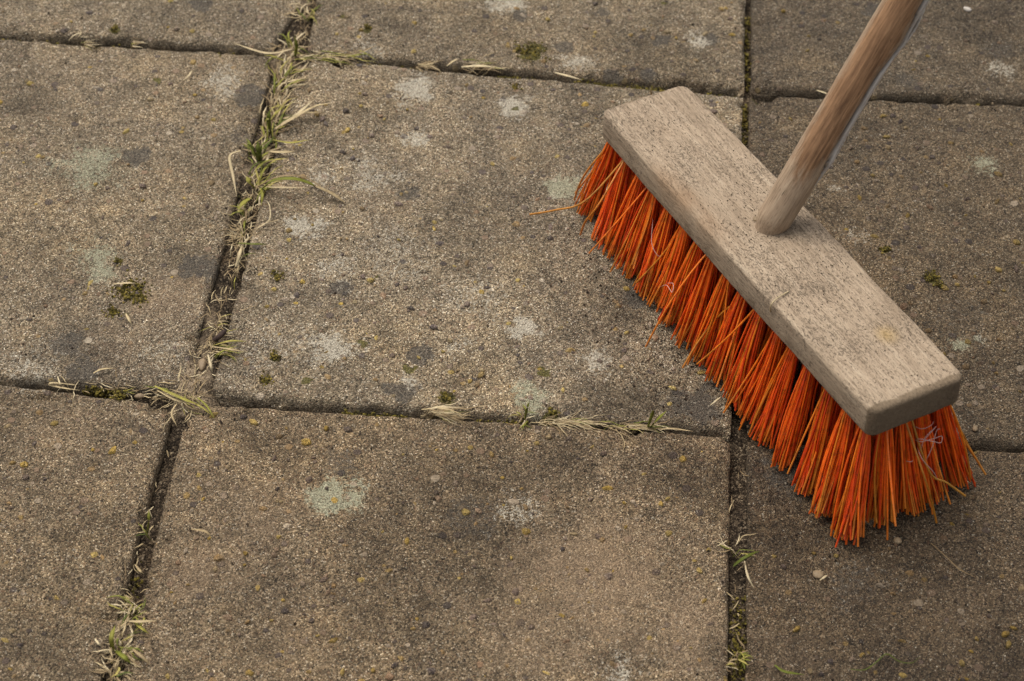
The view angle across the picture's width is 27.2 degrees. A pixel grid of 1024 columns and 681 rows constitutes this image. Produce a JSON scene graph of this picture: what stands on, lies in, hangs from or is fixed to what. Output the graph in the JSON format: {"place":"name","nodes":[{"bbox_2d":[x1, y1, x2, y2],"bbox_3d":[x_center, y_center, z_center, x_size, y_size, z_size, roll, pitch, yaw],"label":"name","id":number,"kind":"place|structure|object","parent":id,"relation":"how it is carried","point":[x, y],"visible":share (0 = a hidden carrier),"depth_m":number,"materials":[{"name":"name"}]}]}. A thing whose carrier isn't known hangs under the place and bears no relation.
{"place":"outdoors","nodes":[
{"label":"outdoors","id":0,"kind":"place"},
{"bbox_2d":[0,40,274,398],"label":"paving slab","id":1,"kind":"structure","parent":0,"point":[106,112],"depth_m":1.28,"materials":[{"name":"concrete"}]},
{"bbox_2d":[68,32,103,51],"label":"dead grass","id":2,"kind":"structure","parent":1,"relation":"on","point":[88,44],"depth_m":1.38,"materials":[{"name":"plant"}]},
{"bbox_2d":[228,150,241,195],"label":"dry stalk","id":3,"kind":"object","parent":1,"relation":"on","point":[231,167],"visible":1,"depth_m":1.29,"materials":[{"name":"beige plant"}]},
{"bbox_2d":[101,23,946,415],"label":"moss crumbs","id":4,"kind":"object","parent":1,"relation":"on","point":[931,275],"visible":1,"depth_m":1.22,"materials":[{"name":"green plant"}]},
{"bbox_2d":[0,0,301,56],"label":"paving slab","id":5,"kind":"structure","parent":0,"point":[168,25],"depth_m":1.40,"materials":[{"name":"concrete"}]},
{"bbox_2d":[122,406,730,680],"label":"paving slab","id":6,"kind":"structure","parent":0,"point":[548,556],"depth_m":1.09,"materials":[{"name":"concrete"}]},
{"bbox_2d":[191,528,211,537],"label":"dry stalk","id":7,"kind":"object","parent":6,"relation":"on","point":[206,532],"visible":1,"depth_m":1.10,"materials":[{"name":"beige plant"}]},
{"bbox_2d":[211,61,742,441],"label":"paving slab","id":8,"kind":"structure","parent":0,"point":[510,155],"depth_m":1.24,"materials":[{"name":"concrete"}]},
{"bbox_2d":[6,0,1021,680],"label":"soil crumbs","id":9,"kind":"object","parent":8,"relation":"on","point":[478,426],"visible":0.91,"depth_m":1.16,"materials":[{"name":"brown soil"}]},
{"bbox_2d":[555,72,580,79],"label":"dry stalk","id":10,"kind":"object","parent":8,"relation":"on","point":[567,75],"visible":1,"depth_m":1.36,"materials":[{"name":"beige plant"}]},
{"bbox_2d":[530,0,986,547],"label":"push broom","id":11,"kind":"object","parent":8,"relation":"on","point":[876,406],"visible":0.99,"depth_m":1.13,"materials":[{"name":"orange plastic"}]},
{"bbox_2d":[651,222,673,291],"bbox_3d":[0.084,-0.044,1.191,0.005,0.020,0.052,-7,46,-8],"label":"white hair","id":12,"kind":"object","parent":11,"relation":"in","point":[657,255],"visible":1,"depth_m":1.20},
{"bbox_2d":[629,102,926,402],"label":"dirt specks","id":13,"kind":"object","parent":11,"relation":"on","point":[776,241],"visible":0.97,"depth_m":1.15,"materials":[{"name":"soil"}]},
{"bbox_2d":[770,291,788,311],"bbox_3d":[0.141,-0.019,1.116,0.011,0.013,0.014,5,46,3],"label":"straw curl","id":14,"kind":"object","parent":11,"relation":"on","point":[776,299],"visible":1,"depth_m":1.11,"materials":[{"name":"beige plant"}]},
{"bbox_2d":[907,421,942,477],"bbox_3d":[0.212,0.057,1.092,0.020,0.030,0.019,-5,46,-7],"label":"thread tangle","id":15,"kind":"object","parent":11,"relation":"attached to","point":[928,434],"visible":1,"depth_m":1.08,"materials":[{"name":"grey fabric"}]},
{"bbox_2d":[307,0,745,97],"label":"paving slab","id":16,"kind":"structure","parent":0,"point":[621,43],"depth_m":1.40,"materials":[{"name":"concrete"}]},
{"bbox_2d":[745,441,1023,680],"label":"paving slab","id":17,"kind":"structure","parent":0,"point":[901,619],"depth_m":1.08,"materials":[{"name":"concrete"}]},
{"bbox_2d":[774,665,803,674],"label":"fallen grass","id":18,"kind":"structure","parent":17,"relation":"on","point":[784,671],"depth_m":1.04,"materials":[{"name":"plant"}]},
{"bbox_2d":[813,570,823,578],"bbox_3d":[0.158,0.120,1.088,0.006,0.003,0.005,5,46,3],"label":"stone chip","id":19,"kind":"object","parent":17,"relation":"on","point":[818,574],"visible":1,"depth_m":1.09,"materials":[{"name":"beige stone"}]},
{"bbox_2d":[851,653,919,670],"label":"fallen sprig","id":20,"kind":"object","parent":17,"relation":"on","point":[881,657],"visible":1,"depth_m":1.05,"materials":[{"name":"brown plant"}]},
{"bbox_2d":[893,537,901,543],"bbox_3d":[0.202,0.105,1.104,0.004,0.003,0.004,5,46,3],"label":"stone chip","id":21,"kind":"object","parent":17,"relation":"on","point":[897,540],"visible":1,"depth_m":1.10,"materials":[{"name":"grey stone"}]},
{"bbox_2d":[931,543,971,575],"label":"thin twig","id":22,"kind":"object","parent":17,"relation":"on","point":[950,560],"visible":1,"depth_m":1.09,"materials":[{"name":"brown plant"}]},
{"bbox_2d":[746,97,1023,452],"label":"paving slab","id":23,"kind":"structure","parent":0,"point":[893,160],"depth_m":1.28,"materials":[{"name":"concrete"}]},
{"bbox_2d":[750,0,1023,106],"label":"paving slab","id":24,"kind":"structure","parent":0,"point":[937,49],"depth_m":1.40,"materials":[{"name":"concrete"}]},
{"label":"ground","id":25,"kind":"structure","parent":0,"visible":0},
{"bbox_2d":[0,385,171,680],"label":"paving slab","id":26,"kind":"structure","parent":25,"relation":"on","point":[95,475],"depth_m":1.10,"materials":[{"name":"concrete"}]},
{"bbox_2d":[103,0,771,680],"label":"soil","id":27,"kind":"structure","parent":25,"relation":"on","point":[737,492],"depth_m":1.17,"materials":[{"name":"brown soil"}]},
{"bbox_2d":[48,374,79,406],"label":"dead grass","id":28,"kind":"structure","parent":27,"relation":"on","point":[58,382],"depth_m":1.17,"materials":[{"name":"plant"}]},
{"bbox_2d":[89,648,136,680],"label":"dead grass","id":29,"kind":"structure","parent":27,"relation":"on","point":[123,673],"depth_m":1.04,"materials":[{"name":"plant"}]},
{"bbox_2d":[93,368,137,408],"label":"dead grass","id":30,"kind":"structure","parent":27,"relation":"on","point":[112,385],"depth_m":1.17,"materials":[{"name":"plant"}]},
{"bbox_2d":[93,618,150,676],"bbox_3d":[-0.192,0.152,1.045,0.030,0.015,0.032,-33,55,-29],"label":"grass tuft","id":31,"kind":"object","parent":27,"relation":"on","point":[123,656],"visible":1,"depth_m":1.04,"materials":[{"name":"plant"}]},
{"bbox_2d":[107,595,153,633],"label":"grass tuft","id":32,"kind":"object","parent":27,"relation":"on","point":[132,607],"visible":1,"depth_m":1.06,"materials":[{"name":"plant"}]},
{"bbox_2d":[131,37,144,48],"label":"dead grass","id":33,"kind":"structure","parent":27,"relation":"on","point":[134,43],"depth_m":1.38,"materials":[{"name":"plant"}]},
{"bbox_2d":[134,393,144,398],"bbox_3d":[-0.206,0.031,1.167,0.006,0.003,0.003,5,46,3],"label":"pebble","id":34,"kind":"object","parent":27,"relation":"on","point":[139,396],"visible":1,"depth_m":1.17,"materials":[{"name":"beige stone"}]},
{"bbox_2d":[134,511,153,573],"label":"grass tuft","id":35,"kind":"object","parent":27,"relation":"on","point":[146,534],"visible":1,"depth_m":1.10,"materials":[{"name":"plant"}]},
{"bbox_2d":[147,366,214,425],"bbox_3d":[-0.181,0.030,1.166,0.036,0.012,0.049,-19,49,-19],"label":"grass tuft","id":36,"kind":"object","parent":27,"relation":"on","point":[180,399],"visible":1,"depth_m":1.16,"materials":[{"name":"plant"}]},
{"bbox_2d":[198,358,205,370],"bbox_3d":[-0.174,0.014,1.183,0.005,0.004,0.009,5,46,3],"label":"pebble","id":37,"kind":"object","parent":27,"relation":"on","point":[201,364],"visible":1,"depth_m":1.18,"materials":[{"name":"beige stone"}]},
{"bbox_2d":[201,303,232,335],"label":"dead grass","id":38,"kind":"structure","parent":27,"relation":"on","point":[219,319],"depth_m":1.21,"materials":[{"name":"plant"}]},
{"bbox_2d":[212,329,226,341],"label":"twig","id":39,"kind":"object","parent":27,"relation":"on","point":[219,336],"visible":1,"depth_m":1.19,"materials":[{"name":"brown wood"}]},
{"bbox_2d":[207,329,249,370],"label":"grass tuft","id":40,"kind":"object","parent":27,"relation":"on","point":[227,349],"visible":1,"depth_m":1.19,"materials":[{"name":"plant"}]},
{"bbox_2d":[228,242,254,309],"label":"dead grass","id":41,"kind":"structure","parent":27,"relation":"on","point":[239,254],"depth_m":1.24,"materials":[{"name":"plant"}]},
{"bbox_2d":[229,194,260,227],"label":"grass tuft","id":42,"kind":"object","parent":27,"relation":"on","point":[244,210],"visible":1,"depth_m":1.27,"materials":[{"name":"plant"}]},
{"bbox_2d":[217,201,276,253],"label":"dead grass","id":43,"kind":"structure","parent":27,"relation":"on","point":[242,234],"depth_m":1.26,"materials":[{"name":"plant"}]},
{"bbox_2d":[237,129,289,173],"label":"grass tuft","id":44,"kind":"object","parent":27,"relation":"on","point":[258,153],"visible":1,"depth_m":1.31,"materials":[{"name":"plant"}]},
{"bbox_2d":[231,31,310,70],"bbox_3d":[-0.154,-0.192,1.374,0.052,0.025,0.040,-15,48,-15],"label":"grass tuft","id":45,"kind":"object","parent":27,"relation":"on","point":[295,46],"visible":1,"depth_m":1.38,"materials":[{"name":"plant"}]},
{"bbox_2d":[260,73,309,123],"bbox_3d":[-0.148,-0.155,1.350,0.034,0.010,0.050,5,46,3],"label":"grass tuft","id":46,"kind":"object","parent":27,"relation":"on","point":[280,90],"visible":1,"depth_m":1.35,"materials":[{"name":"plant"}]},
{"bbox_2d":[238,160,344,214],"bbox_3d":[-0.137,-0.100,1.287,0.065,0.022,0.047,-6,46,-8],"label":"grass tuft","id":47,"kind":"object","parent":27,"relation":"on","point":[262,189],"visible":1,"depth_m":1.28,"materials":[{"name":"plant"}]},
{"bbox_2d":[267,45,315,91],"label":"grass tuft","id":48,"kind":"object","parent":27,"relation":"on","point":[289,68],"visible":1,"depth_m":1.36,"materials":[{"name":"plant"}]},
{"bbox_2d":[259,96,330,152],"bbox_3d":[-0.139,-0.139,1.325,0.045,0.023,0.061,5,46,3],"label":"grass tuft","id":49,"kind":"object","parent":27,"relation":"on","point":[273,127],"visible":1,"depth_m":1.33,"materials":[{"name":"plant"}]},
{"bbox_2d":[281,0,321,23],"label":"grass tuft","id":50,"kind":"object","parent":27,"relation":"on","point":[305,16],"visible":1,"depth_m":1.41,"materials":[{"name":"plant"}]},
{"bbox_2d":[301,42,379,65],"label":"grass tuft","id":51,"kind":"object","parent":27,"relation":"on","point":[343,58],"visible":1,"depth_m":1.38,"materials":[{"name":"plant"}]},
{"bbox_2d":[83,0,747,680],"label":"straw litter","id":52,"kind":"object","parent":27,"relation":"on","point":[209,338],"visible":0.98,"depth_m":1.19,"materials":[{"name":"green plant"}]},
{"bbox_2d":[414,59,443,73],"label":"dead grass","id":53,"kind":"structure","parent":27,"relation":"on","point":[423,65],"depth_m":1.37,"materials":[{"name":"plant"}]},
{"bbox_2d":[420,400,482,426],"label":"dead grass","id":54,"kind":"structure","parent":27,"relation":"in","point":[446,413],"depth_m":1.16,"materials":[{"name":"plant"}]},
{"bbox_2d":[447,51,512,74],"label":"grass tuft","id":55,"kind":"object","parent":27,"relation":"on","point":[480,66],"visible":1,"depth_m":1.37,"materials":[{"name":"plant"}]},
{"bbox_2d":[2,16,979,680],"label":"moss","id":56,"kind":"object","parent":27,"relation":"on","point":[94,392],"visible":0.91,"depth_m":1.17,"materials":[{"name":"green plant"}]},
{"bbox_2d":[510,401,536,429],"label":"grass tuft","id":57,"kind":"object","parent":27,"relation":"on","point":[524,418],"visible":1,"depth_m":1.16,"materials":[{"name":"plant"}]},
{"bbox_2d":[528,409,620,438],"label":"dead grass","id":58,"kind":"structure","parent":27,"relation":"on","point":[559,422],"depth_m":1.16,"materials":[{"name":"plant"}]},
{"bbox_2d":[606,410,692,451],"bbox_3d":[0.074,0.045,1.149,0.049,0.027,0.022,-8,47,-10],"label":"grass tuft","id":59,"kind":"object","parent":27,"relation":"on","point":[642,427],"visible":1,"depth_m":1.16,"materials":[{"name":"plant"}]},
{"bbox_2d":[714,533,758,587],"bbox_3d":[0.116,0.114,1.094,0.024,0.010,0.037,5,46,3],"label":"grass tuft","id":60,"kind":"object","parent":27,"relation":"on","point":[741,558],"visible":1,"depth_m":1.10,"materials":[{"name":"plant"}]},
{"bbox_2d":[726,649,751,677],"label":"grass tuft","id":61,"kind":"object","parent":27,"relation":"on","point":[742,653],"visible":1,"depth_m":1.05,"materials":[{"name":"plant"}]}
]}

